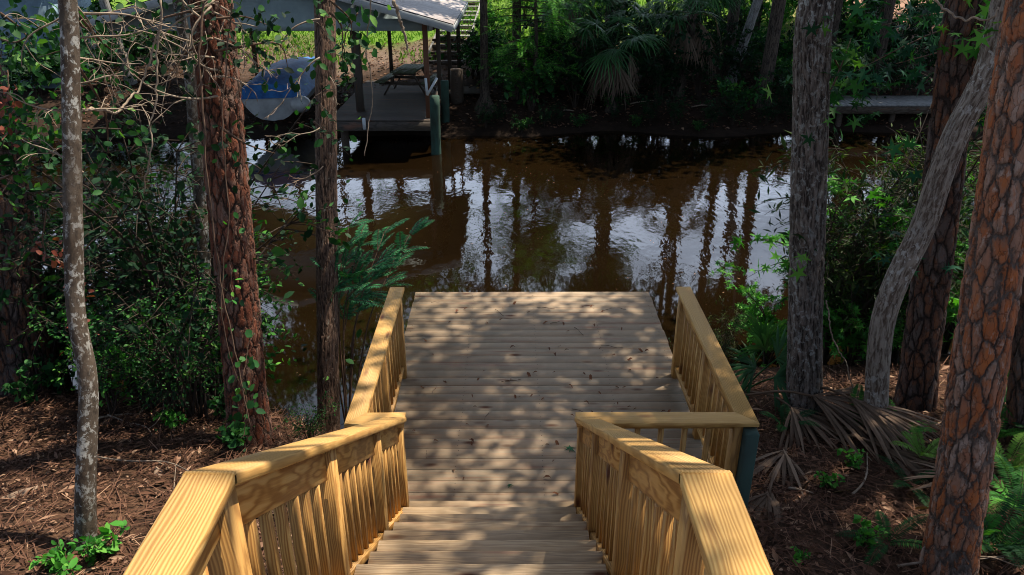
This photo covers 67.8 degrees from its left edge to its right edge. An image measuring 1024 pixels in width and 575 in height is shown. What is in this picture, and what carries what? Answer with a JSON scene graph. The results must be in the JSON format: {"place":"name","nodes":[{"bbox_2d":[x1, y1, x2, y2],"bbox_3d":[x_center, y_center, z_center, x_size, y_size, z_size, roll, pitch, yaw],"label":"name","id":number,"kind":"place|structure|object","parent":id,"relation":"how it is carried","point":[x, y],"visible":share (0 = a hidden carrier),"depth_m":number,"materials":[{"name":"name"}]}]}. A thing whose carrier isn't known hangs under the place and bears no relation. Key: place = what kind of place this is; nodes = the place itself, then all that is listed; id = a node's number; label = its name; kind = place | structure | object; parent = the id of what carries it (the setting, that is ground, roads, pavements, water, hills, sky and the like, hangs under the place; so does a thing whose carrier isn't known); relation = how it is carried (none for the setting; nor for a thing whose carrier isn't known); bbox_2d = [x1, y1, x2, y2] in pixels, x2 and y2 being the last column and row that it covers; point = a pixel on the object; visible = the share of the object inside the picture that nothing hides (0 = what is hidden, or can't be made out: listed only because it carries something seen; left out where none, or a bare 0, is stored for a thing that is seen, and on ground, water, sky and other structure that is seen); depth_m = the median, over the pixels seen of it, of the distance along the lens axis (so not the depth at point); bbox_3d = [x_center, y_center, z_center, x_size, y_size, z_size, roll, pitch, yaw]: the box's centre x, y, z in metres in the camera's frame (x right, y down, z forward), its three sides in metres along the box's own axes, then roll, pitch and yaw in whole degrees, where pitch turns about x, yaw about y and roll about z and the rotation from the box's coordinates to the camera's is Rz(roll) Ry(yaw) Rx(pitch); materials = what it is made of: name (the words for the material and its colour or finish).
{"place":"outdoors","nodes":[
{"label":"outdoors","id":0,"kind":"place"},
{"bbox_2d":[22,131,982,428],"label":"water","id":1,"kind":"structure","parent":0,"point":[658,217],"depth_m":16.33,"materials":[{"name":"liquid"}]},
{"bbox_2d":[429,95,440,154],"bbox_3d":[-2.069,-3.812,20.689,0.303,2.759,0.281,0,25,0],"label":"mooring pile","id":2,"kind":"object","parent":1,"relation":"in","point":[435,125],"visible":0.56,"depth_m":20.33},
{"bbox_2d":[450,68,463,103],"bbox_3d":[-1.744,-5.517,24.253,0.450,2.813,0.432,0,25,0],"label":"mooring pile","id":3,"kind":"object","parent":1,"relation":"in","point":[456,86],"visible":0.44,"depth_m":23.73,"materials":[{"name":"brown wood"}]},
{"bbox_2d":[0,0,1023,574],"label":"ground","id":4,"kind":"structure","parent":0,"point":[454,128],"depth_m":22.46,"materials":[{"name":"soil"}]},
{"bbox_2d":[1,355,41,409],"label":"leafy seedling","id":5,"kind":"object","parent":4,"relation":"on","point":[22,388],"visible":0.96,"depth_m":7.87,"materials":[{"name":"green plant"}]},
{"bbox_2d":[0,15,57,100],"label":"bank shrub","id":6,"kind":"object","parent":4,"relation":"on","point":[26,74],"visible":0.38,"depth_m":22.88,"materials":[{"name":"green plant"}]},
{"bbox_2d":[6,41,60,94],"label":"bank shrub","id":7,"kind":"object","parent":4,"relation":"on","point":[47,75],"visible":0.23,"depth_m":24.19,"materials":[{"name":"green plant"}]},
{"bbox_2d":[0,0,96,87],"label":"shed","id":8,"kind":"structure","parent":4,"relation":"on","point":[42,5],"depth_m":24.28,"materials":[{"name":"paint"}]},
{"bbox_2d":[28,537,81,574],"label":"leafy seedling","id":9,"kind":"object","parent":4,"relation":"on","point":[58,561],"visible":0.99,"depth_m":4.94,"materials":[{"name":"green plant"}]},
{"bbox_2d":[38,358,74,394],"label":"leafy seedling","id":10,"kind":"object","parent":4,"relation":"on","point":[47,377],"visible":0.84,"depth_m":8.53,"materials":[{"name":"green plant"}]},
{"bbox_2d":[0,0,119,397],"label":"pine tree","id":11,"kind":"object","parent":4,"relation":"on","point":[15,316],"visible":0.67,"depth_m":7.88,"materials":[{"name":"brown plant"}]},
{"bbox_2d":[0,70,22,148],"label":"red vine","id":12,"kind":"object","parent":11,"relation":"attached to","point":[18,104],"visible":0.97,"depth_m":5.51,"materials":[{"name":"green plant"}]},
{"bbox_2d":[23,131,140,391],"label":"broadleaf shrub","id":13,"kind":"object","parent":4,"relation":"on","point":[69,380],"visible":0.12,"depth_m":8.93,"materials":[{"name":"green plant"}]},
{"bbox_2d":[0,0,190,554],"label":"slender tree","id":14,"kind":"object","parent":4,"relation":"on","point":[72,53],"visible":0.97,"depth_m":5.03,"materials":[{"name":"grey plant"}]},
{"bbox_2d":[30,211,98,354],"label":"red vine","id":15,"kind":"object","parent":14,"relation":"attached to","point":[45,255],"visible":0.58,"depth_m":5.94,"materials":[{"name":"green plant"}]},
{"bbox_2d":[66,520,129,566],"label":"leafy seedling","id":16,"kind":"object","parent":4,"relation":"on","point":[100,546],"visible":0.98,"depth_m":5.12,"materials":[{"name":"green plant"}]},
{"bbox_2d":[48,306,152,414],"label":"bright shrub","id":17,"kind":"object","parent":4,"relation":"on","point":[110,391],"visible":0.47,"depth_m":7.32,"materials":[{"name":"green plant"}]},
{"bbox_2d":[9,257,197,403],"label":"broadleaf shrub","id":18,"kind":"object","parent":4,"relation":"on","point":[89,310],"visible":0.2,"depth_m":7.59,"materials":[{"name":"green plant"}]},
{"bbox_2d":[78,7,130,95],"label":"bank shrub","id":19,"kind":"object","parent":4,"relation":"on","point":[101,89],"visible":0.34,"depth_m":24.04,"materials":[{"name":"green plant"}]},
{"bbox_2d":[17,158,195,382],"bbox_3d":[-4.416,0.151,9.201,2.264,3.122,2.302,2,25,4],"label":"broadleaf shrub","id":20,"kind":"object","parent":4,"relation":"on","point":[182,205],"visible":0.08,"depth_m":8.79,"materials":[{"name":"green plant"}]},
{"bbox_2d":[0,193,214,394],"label":"broadleaf shrub","id":21,"kind":"object","parent":4,"relation":"on","point":[36,301],"visible":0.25,"depth_m":8.14,"materials":[{"name":"green plant"}]},
{"bbox_2d":[22,154,208,397],"bbox_3d":[-4.635,0.065,9.270,2.882,3.181,2.748,2,25,4],"label":"broadleaf shrub","id":22,"kind":"object","parent":4,"relation":"on","point":[119,241],"visible":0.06,"depth_m":8.27,"materials":[{"name":"green plant"}]},
{"bbox_2d":[36,149,208,394],"bbox_3d":[-4.513,0.030,9.119,2.249,3.050,2.212,19,31,35],"label":"broadleaf shrub","id":23,"kind":"object","parent":4,"relation":"on","point":[61,209],"visible":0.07,"depth_m":8.59,"materials":[{"name":"green plant"}]},
{"bbox_2d":[5,130,263,395],"bbox_3d":[-3.791,-0.022,8.115,2.355,3.194,2.315,-14,28,-26],"label":"broadleaf shrub","id":24,"kind":"object","parent":4,"relation":"on","point":[95,260],"visible":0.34,"depth_m":7.73,"materials":[{"name":"green plant"}]},
{"bbox_2d":[88,277,210,411],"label":"bright shrub","id":25,"kind":"object","parent":4,"relation":"on","point":[92,317],"visible":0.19,"depth_m":7.62,"materials":[{"name":"green plant"}]},
{"bbox_2d":[91,284,217,430],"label":"broadleaf shrub","id":26,"kind":"object","parent":4,"relation":"on","point":[173,401],"visible":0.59,"depth_m":7.23,"materials":[{"name":"green plant"}]},
{"bbox_2d":[0,73,349,384],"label":"broadleaf shrub","id":27,"kind":"object","parent":4,"relation":"on","point":[4,294],"visible":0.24,"depth_m":8.44,"materials":[{"name":"green plant"}]},
{"bbox_2d":[69,243,290,423],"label":"broadleaf shrub","id":28,"kind":"object","parent":4,"relation":"on","point":[173,365],"visible":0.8,"depth_m":7.12,"materials":[{"name":"green plant"}]},
{"bbox_2d":[0,80,361,404],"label":"broadleaf shrub","id":29,"kind":"object","parent":4,"relation":"on","point":[182,233],"visible":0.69,"depth_m":7.28,"materials":[{"name":"green plant"}]},
{"bbox_2d":[172,0,219,398],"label":"thin tree","id":30,"kind":"object","parent":4,"relation":"on","point":[192,117],"visible":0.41,"depth_m":8.14,"materials":[{"name":"brown plant"}]},
{"bbox_2d":[91,0,318,450],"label":"pine tree","id":31,"kind":"object","parent":4,"relation":"on","point":[216,29],"visible":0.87,"depth_m":6.32,"materials":[{"name":"brown plant"}]},
{"bbox_2d":[198,2,251,431],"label":"dead vine","id":32,"kind":"object","parent":31,"relation":"attached to","point":[199,65],"visible":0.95,"depth_m":5.78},
{"bbox_2d":[221,0,242,392],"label":"dead vine","id":33,"kind":"object","parent":31,"relation":"attached to","point":[225,178],"visible":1,"depth_m":5.81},
{"bbox_2d":[228,329,265,442],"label":"leafy vine","id":34,"kind":"object","parent":31,"relation":"attached to","point":[251,364],"visible":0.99,"depth_m":6.24,"materials":[{"name":"green plant"}]},
{"bbox_2d":[135,221,300,391],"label":"bright shrub","id":35,"kind":"object","parent":4,"relation":"on","point":[272,366],"visible":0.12,"depth_m":8.92,"materials":[{"name":"green plant"}]},
{"bbox_2d":[215,414,254,451],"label":"leafy seedling","id":36,"kind":"object","parent":4,"relation":"on","point":[230,436],"visible":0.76,"depth_m":6.82,"materials":[{"name":"green plant"}]},
{"bbox_2d":[80,0,479,147],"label":"boathouse","id":37,"kind":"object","parent":4,"relation":"on","point":[402,108],"visible":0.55,"depth_m":20.72,"materials":[{"name":"grey wood"}]},
{"bbox_2d":[241,57,314,120],"bbox_3d":[-7.011,-6.556,24.281,2.060,1.364,5.040,0,25,0],"label":"covered boat","id":38,"kind":"object","parent":37,"relation":"in","point":[267,103],"visible":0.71,"depth_m":22.17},
{"bbox_2d":[374,64,442,94],"bbox_3d":[-3.239,-6.549,24.096,1.760,0.770,1.700,4,25,8],"label":"picnic table","id":39,"kind":"object","parent":37,"relation":"on","point":[405,69],"visible":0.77,"depth_m":23.68,"materials":[{"name":"brown wood"}]},
{"bbox_2d":[274,379,347,438],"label":"broadleaf shrub","id":40,"kind":"object","parent":4,"relation":"on","point":[311,429],"visible":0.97,"depth_m":7.08,"materials":[{"name":"green plant"}]},
{"bbox_2d":[252,0,391,433],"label":"slim tree","id":41,"kind":"object","parent":4,"relation":"on","point":[326,15],"visible":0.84,"depth_m":8.54,"materials":[{"name":"brown plant"}]},
{"bbox_2d":[327,12,367,100],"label":"leafy vine","id":42,"kind":"object","parent":41,"relation":"hanging from","point":[351,42],"visible":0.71,"depth_m":7.35,"materials":[{"name":"green plant"}]},
{"bbox_2d":[308,211,434,421],"bbox_3d":[-1.668,0.263,9.429,0.882,2.632,1.777,22,33,39],"label":"feathery sapling","id":43,"kind":"object","parent":4,"relation":"on","point":[379,267],"visible":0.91,"depth_m":9.02,"materials":[{"name":"green plant"}]},
{"bbox_2d":[428,1,479,63],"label":"hill stairs","id":44,"kind":"structure","parent":4,"relation":"on","point":[444,60],"depth_m":29.28,"materials":[{"name":"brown wood"}]},
{"bbox_2d":[440,17,511,75],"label":"bank shrub","id":45,"kind":"object","parent":4,"relation":"on","point":[492,38],"visible":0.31,"depth_m":25.73,"materials":[{"name":"green plant"}]},
{"bbox_2d":[354,501,606,574],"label":"staircase","id":46,"kind":"structure","parent":4,"relation":"on","point":[486,538],"depth_m":4.30,"materials":[{"name":"brown wood"}]},
{"bbox_2d":[123,417,408,574],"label":"stair railing","id":47,"kind":"object","parent":46,"relation":"attached to","point":[348,486],"visible":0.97,"depth_m":2.71,"materials":[{"name":"brown wood"}]},
{"bbox_2d":[574,416,772,574],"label":"stair railing","id":48,"kind":"object","parent":46,"relation":"attached to","point":[645,506],"visible":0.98,"depth_m":2.61,"materials":[{"name":"brown wood"}]},
{"bbox_2d":[474,0,493,113],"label":"cypress tree","id":49,"kind":"object","parent":4,"relation":"on","point":[484,87],"visible":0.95,"depth_m":22.97,"materials":[{"name":"brown plant"}]},
{"bbox_2d":[460,29,546,90],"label":"bank shrub","id":50,"kind":"object","parent":4,"relation":"on","point":[468,52],"visible":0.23,"depth_m":24.33,"materials":[{"name":"green plant"}]},
{"bbox_2d":[43,38,979,129],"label":"leaf litter","id":51,"kind":"object","parent":4,"relation":"on","point":[583,107],"visible":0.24,"depth_m":24.37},
{"bbox_2d":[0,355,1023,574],"bbox_3d":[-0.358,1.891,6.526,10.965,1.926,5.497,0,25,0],"label":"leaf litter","id":52,"kind":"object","parent":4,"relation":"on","point":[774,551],"visible":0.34,"depth_m":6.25,"materials":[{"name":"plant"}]},
{"bbox_2d":[747,470,783,522],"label":"dead palm frond","id":53,"kind":"object","parent":52,"relation":"on","point":[768,500],"visible":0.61,"depth_m":5.94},
{"bbox_2d":[753,433,812,494],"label":"dead palm frond","id":54,"kind":"object","parent":52,"relation":"on","point":[784,459],"visible":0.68,"depth_m":6.46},
{"bbox_2d":[825,433,935,483],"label":"dead palm frond","id":55,"kind":"object","parent":52,"relation":"on","point":[904,456],"visible":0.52,"depth_m":6.40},
{"bbox_2d":[166,0,874,64],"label":"lawn grass","id":56,"kind":"structure","parent":4,"relation":"on","point":[371,40],"depth_m":29.31,"materials":[{"name":"green plant"}]},
{"bbox_2d":[466,0,605,105],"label":"young cypress","id":57,"kind":"object","parent":4,"relation":"on","point":[525,42],"visible":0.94,"depth_m":22.72,"materials":[{"name":"green plant"}]},
{"bbox_2d":[491,47,582,111],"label":"bank shrub","id":58,"kind":"object","parent":4,"relation":"on","point":[523,88],"visible":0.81,"depth_m":23.16,"materials":[{"name":"green plant"}]},
{"bbox_2d":[394,292,708,502],"bbox_3d":[0.255,1.916,8.045,2.873,2.258,3.966,0,25,0],"label":"wooden dock","id":59,"kind":"object","parent":4,"relation":"on","point":[461,351],"visible":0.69,"depth_m":7.45,"materials":[{"name":"brown wood"}]},
{"bbox_2d":[344,287,406,427],"bbox_3d":[-0.957,1.023,6.509,0.409,1.230,2.215,0,25,0],"label":"deck railing","id":60,"kind":"object","parent":59,"relation":"on","point":[382,376],"visible":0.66,"depth_m":6.37,"materials":[{"name":"brown wood"}]},
{"bbox_2d":[574,287,759,507],"bbox_3d":[1.076,1.059,6.490,1.260,1.280,2.290,0,25,0],"label":"deck railing","id":61,"kind":"object","parent":59,"relation":"on","point":[721,420],"visible":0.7,"depth_m":5.78,"materials":[{"name":"brown wood"}]},
{"bbox_2d":[531,21,606,107],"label":"bank shrub","id":62,"kind":"object","parent":4,"relation":"on","point":[571,77],"visible":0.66,"depth_m":23.43,"materials":[{"name":"green plant"}]},
{"bbox_2d":[532,0,623,83],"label":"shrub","id":63,"kind":"object","parent":4,"relation":"on","point":[570,15],"visible":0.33,"depth_m":24.24,"materials":[{"name":"green plant"}]},
{"bbox_2d":[566,14,673,112],"bbox_3d":[3.182,-6.759,23.291,3.627,2.938,3.443,0,25,0],"label":"fan palm","id":64,"kind":"object","parent":4,"relation":"on","point":[609,71],"visible":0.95,"depth_m":22.67,"materials":[{"name":"green plant"}]},
{"bbox_2d":[588,0,654,69],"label":"bank shrub","id":65,"kind":"object","parent":4,"relation":"on","point":[618,6],"visible":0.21,"depth_m":24.62,"materials":[{"name":"green plant"}]},
{"bbox_2d":[618,10,691,104],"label":"bank shrub","id":66,"kind":"object","parent":4,"relation":"on","point":[655,69],"visible":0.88,"depth_m":23.26,"materials":[{"name":"green plant"}]},
{"bbox_2d":[603,0,707,83],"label":"fan palm","id":67,"kind":"object","parent":4,"relation":"on","point":[644,80],"visible":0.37,"depth_m":24.90,"materials":[{"name":"green plant"}]},
{"bbox_2d":[658,13,732,98],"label":"bank shrub","id":68,"kind":"object","parent":4,"relation":"on","point":[697,68],"visible":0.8,"depth_m":23.91,"materials":[{"name":"green plant"}]},
{"bbox_2d":[640,0,753,96],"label":"fan palm","id":69,"kind":"object","parent":4,"relation":"on","point":[695,40],"visible":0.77,"depth_m":23.58,"materials":[{"name":"green plant"}]},
{"bbox_2d":[677,295,759,363],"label":"myrtle shrub","id":70,"kind":"object","parent":4,"relation":"on","point":[725,349],"visible":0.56,"depth_m":9.64,"materials":[{"name":"green plant"}]},
{"bbox_2d":[708,75,773,113],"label":"bank shrub","id":71,"kind":"object","parent":4,"relation":"on","point":[724,84],"visible":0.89,"depth_m":23.05,"materials":[{"name":"green plant"}]},
{"bbox_2d":[725,0,762,82],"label":"pale tree","id":72,"kind":"object","parent":4,"relation":"on","point":[752,16],"visible":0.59,"depth_m":24.77,"materials":[{"name":"grey plant"}]},
{"bbox_2d":[717,20,783,87],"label":"bank shrub","id":73,"kind":"object","parent":4,"relation":"on","point":[741,67],"visible":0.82,"depth_m":24.26,"materials":[{"name":"green plant"}]},
{"bbox_2d":[736,25,794,66],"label":"bank shrub","id":74,"kind":"object","parent":4,"relation":"on","point":[785,46],"visible":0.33,"depth_m":25.70,"materials":[{"name":"green plant"}]},
{"bbox_2d":[753,0,785,109],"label":"tree trunk","id":75,"kind":"object","parent":4,"relation":"on","point":[770,53],"visible":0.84,"depth_m":23.13,"materials":[{"name":"brown plant"}]},
{"bbox_2d":[727,312,823,413],"bbox_3d":[2.613,0.875,7.643,0.999,1.001,0.868,11,27,22],"label":"saw palmetto","id":76,"kind":"object","parent":4,"relation":"on","point":[761,333],"visible":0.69,"depth_m":7.71,"materials":[{"name":"green plant"}]},
{"bbox_2d":[709,260,854,366],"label":"broadleaf shrub","id":77,"kind":"object","parent":4,"relation":"on","point":[757,309],"visible":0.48,"depth_m":10.04,"materials":[{"name":"green plant"}]},
{"bbox_2d":[750,391,860,453],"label":"dead palm frond","id":78,"kind":"object","parent":4,"relation":"on","point":[796,427],"visible":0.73,"depth_m":6.96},
{"bbox_2d":[763,0,893,414],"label":"oak tree","id":79,"kind":"object","parent":4,"relation":"on","point":[814,56],"visible":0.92,"depth_m":6.89,"materials":[{"name":"grey plant"}]},
{"bbox_2d":[747,386,940,464],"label":"dead palm frond","id":80,"kind":"object","parent":4,"relation":"on","point":[827,407],"visible":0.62,"depth_m":6.96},
{"bbox_2d":[786,206,906,365],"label":"myrtle shrub","id":81,"kind":"object","parent":4,"relation":"on","point":[866,311],"visible":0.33,"depth_m":8.97,"materials":[{"name":"green plant"}]},
{"bbox_2d":[730,171,974,363],"bbox_3d":[4.955,-0.290,9.938,3.472,3.037,3.069,-3,25,-6],"label":"broadleaf shrub","id":82,"kind":"object","parent":4,"relation":"on","point":[836,187],"visible":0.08,"depth_m":8.81,"materials":[{"name":"green plant"}]},
{"bbox_2d":[739,73,979,362],"bbox_3d":[4.518,-0.588,9.147,3.824,3.645,2.627,-5,26,-11],"label":"myrtle shrub","id":83,"kind":"object","parent":4,"relation":"on","point":[832,215],"visible":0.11,"depth_m":8.76,"materials":[{"name":"green plant"}]},
{"bbox_2d":[748,120,979,367],"bbox_3d":[4.081,-0.252,8.882,2.401,3.309,2.922,13,28,26],"label":"myrtle shrub","id":84,"kind":"object","parent":4,"relation":"on","point":[826,350],"visible":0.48,"depth_m":8.56,"materials":[{"name":"green plant"}]},
{"bbox_2d":[823,266,905,363],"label":"broadleaf shrub","id":85,"kind":"object","parent":4,"relation":"on","point":[851,339],"visible":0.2,"depth_m":9.09,"materials":[{"name":"green plant"}]},
{"bbox_2d":[770,203,968,363],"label":"broadleaf shrub","id":86,"kind":"object","parent":4,"relation":"on","point":[785,267],"visible":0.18,"depth_m":9.08,"materials":[{"name":"green plant"}]},
{"bbox_2d":[852,514,887,548],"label":"leafy seedling","id":87,"kind":"object","parent":4,"relation":"on","point":[864,532],"visible":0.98,"depth_m":5.42,"materials":[{"name":"green plant"}]},
{"bbox_2d":[767,105,986,361],"bbox_3d":[4.615,-0.707,8.713,3.893,3.711,2.675,-21,32,-37],"label":"myrtle shrub","id":88,"kind":"object","parent":4,"relation":"on","point":[895,355],"visible":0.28,"depth_m":8.52,"materials":[{"name":"green plant"}]},
{"bbox_2d":[822,387,941,472],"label":"dead palm frond","id":89,"kind":"object","parent":4,"relation":"on","point":[888,421],"visible":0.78,"depth_m":6.74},
{"bbox_2d":[836,510,928,565],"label":"sword fern","id":90,"kind":"object","parent":4,"relation":"on","point":[886,523],"visible":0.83,"depth_m":5.47,"materials":[{"name":"green plant"}]},
{"bbox_2d":[871,0,895,91],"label":"tree trunk","id":91,"kind":"object","parent":4,"relation":"on","point":[888,14],"visible":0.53,"depth_m":24.32,"materials":[{"name":"brown plant"}]},
{"bbox_2d":[862,0,937,76],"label":"bank shrub","id":92,"kind":"object","parent":4,"relation":"on","point":[913,27],"visible":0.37,"depth_m":24.94,"materials":[{"name":"green plant"}]},
{"bbox_2d":[827,134,972,340],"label":"broadleaf shrub","id":93,"kind":"object","parent":4,"relation":"on","point":[951,312],"visible":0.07,"depth_m":8.59,"materials":[{"name":"green plant"}]},
{"bbox_2d":[828,117,984,332],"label":"myrtle shrub","id":94,"kind":"object","parent":4,"relation":"on","point":[922,154],"visible":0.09,"depth_m":8.79,"materials":[{"name":"green plant"}]},
{"bbox_2d":[830,96,986,126],"bbox_3d":[12.595,-4.913,23.831,6.012,1.875,1.445,0,25,0],"label":"dock","id":95,"kind":"object","parent":4,"relation":"on","point":[893,108],"visible":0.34,"depth_m":22.88,"materials":[{"name":"grey wood"}]},
{"bbox_2d":[890,425,939,459],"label":"sword fern","id":96,"kind":"object","parent":4,"relation":"on","point":[918,445],"visible":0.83,"depth_m":6.48,"materials":[{"name":"green plant"}]},
{"bbox_2d":[837,0,1004,407],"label":"leaning tree","id":97,"kind":"object","parent":4,"relation":"on","point":[962,121],"visible":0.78,"depth_m":6.37,"materials":[{"name":"grey plant"}]},
{"bbox_2d":[893,0,989,411],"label":"pine tree","id":98,"kind":"object","parent":4,"relation":"on","point":[917,385],"visible":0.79,"depth_m":6.80,"materials":[{"name":"brown plant"}]},
{"bbox_2d":[909,0,1023,574],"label":"pine tree","id":99,"kind":"object","parent":4,"relation":"on","point":[987,314],"visible":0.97,"depth_m":4.51,"materials":[{"name":"brown plant"}]},
{"bbox_2d":[981,483,1023,567],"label":"sword fern","id":100,"kind":"object","parent":4,"relation":"on","point":[1009,546],"visible":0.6,"depth_m":5.31,"materials":[{"name":"green plant"}]},
{"bbox_2d":[987,454,1023,512],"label":"sword fern","id":101,"kind":"object","parent":4,"relation":"on","point":[1016,477],"visible":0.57,"depth_m":5.82,"materials":[{"name":"green plant"}]},
{"bbox_2d":[994,432,1023,471],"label":"sword fern","id":102,"kind":"object","parent":4,"relation":"on","point":[1020,450],"visible":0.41,"depth_m":6.26,"materials":[{"name":"green plant"}]},
{"bbox_2d":[1002,277,1023,448],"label":"pine tree","id":103,"kind":"object","parent":4,"relation":"on","point":[1015,397],"visible":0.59,"depth_m":6.58,"materials":[{"name":"brown plant"}]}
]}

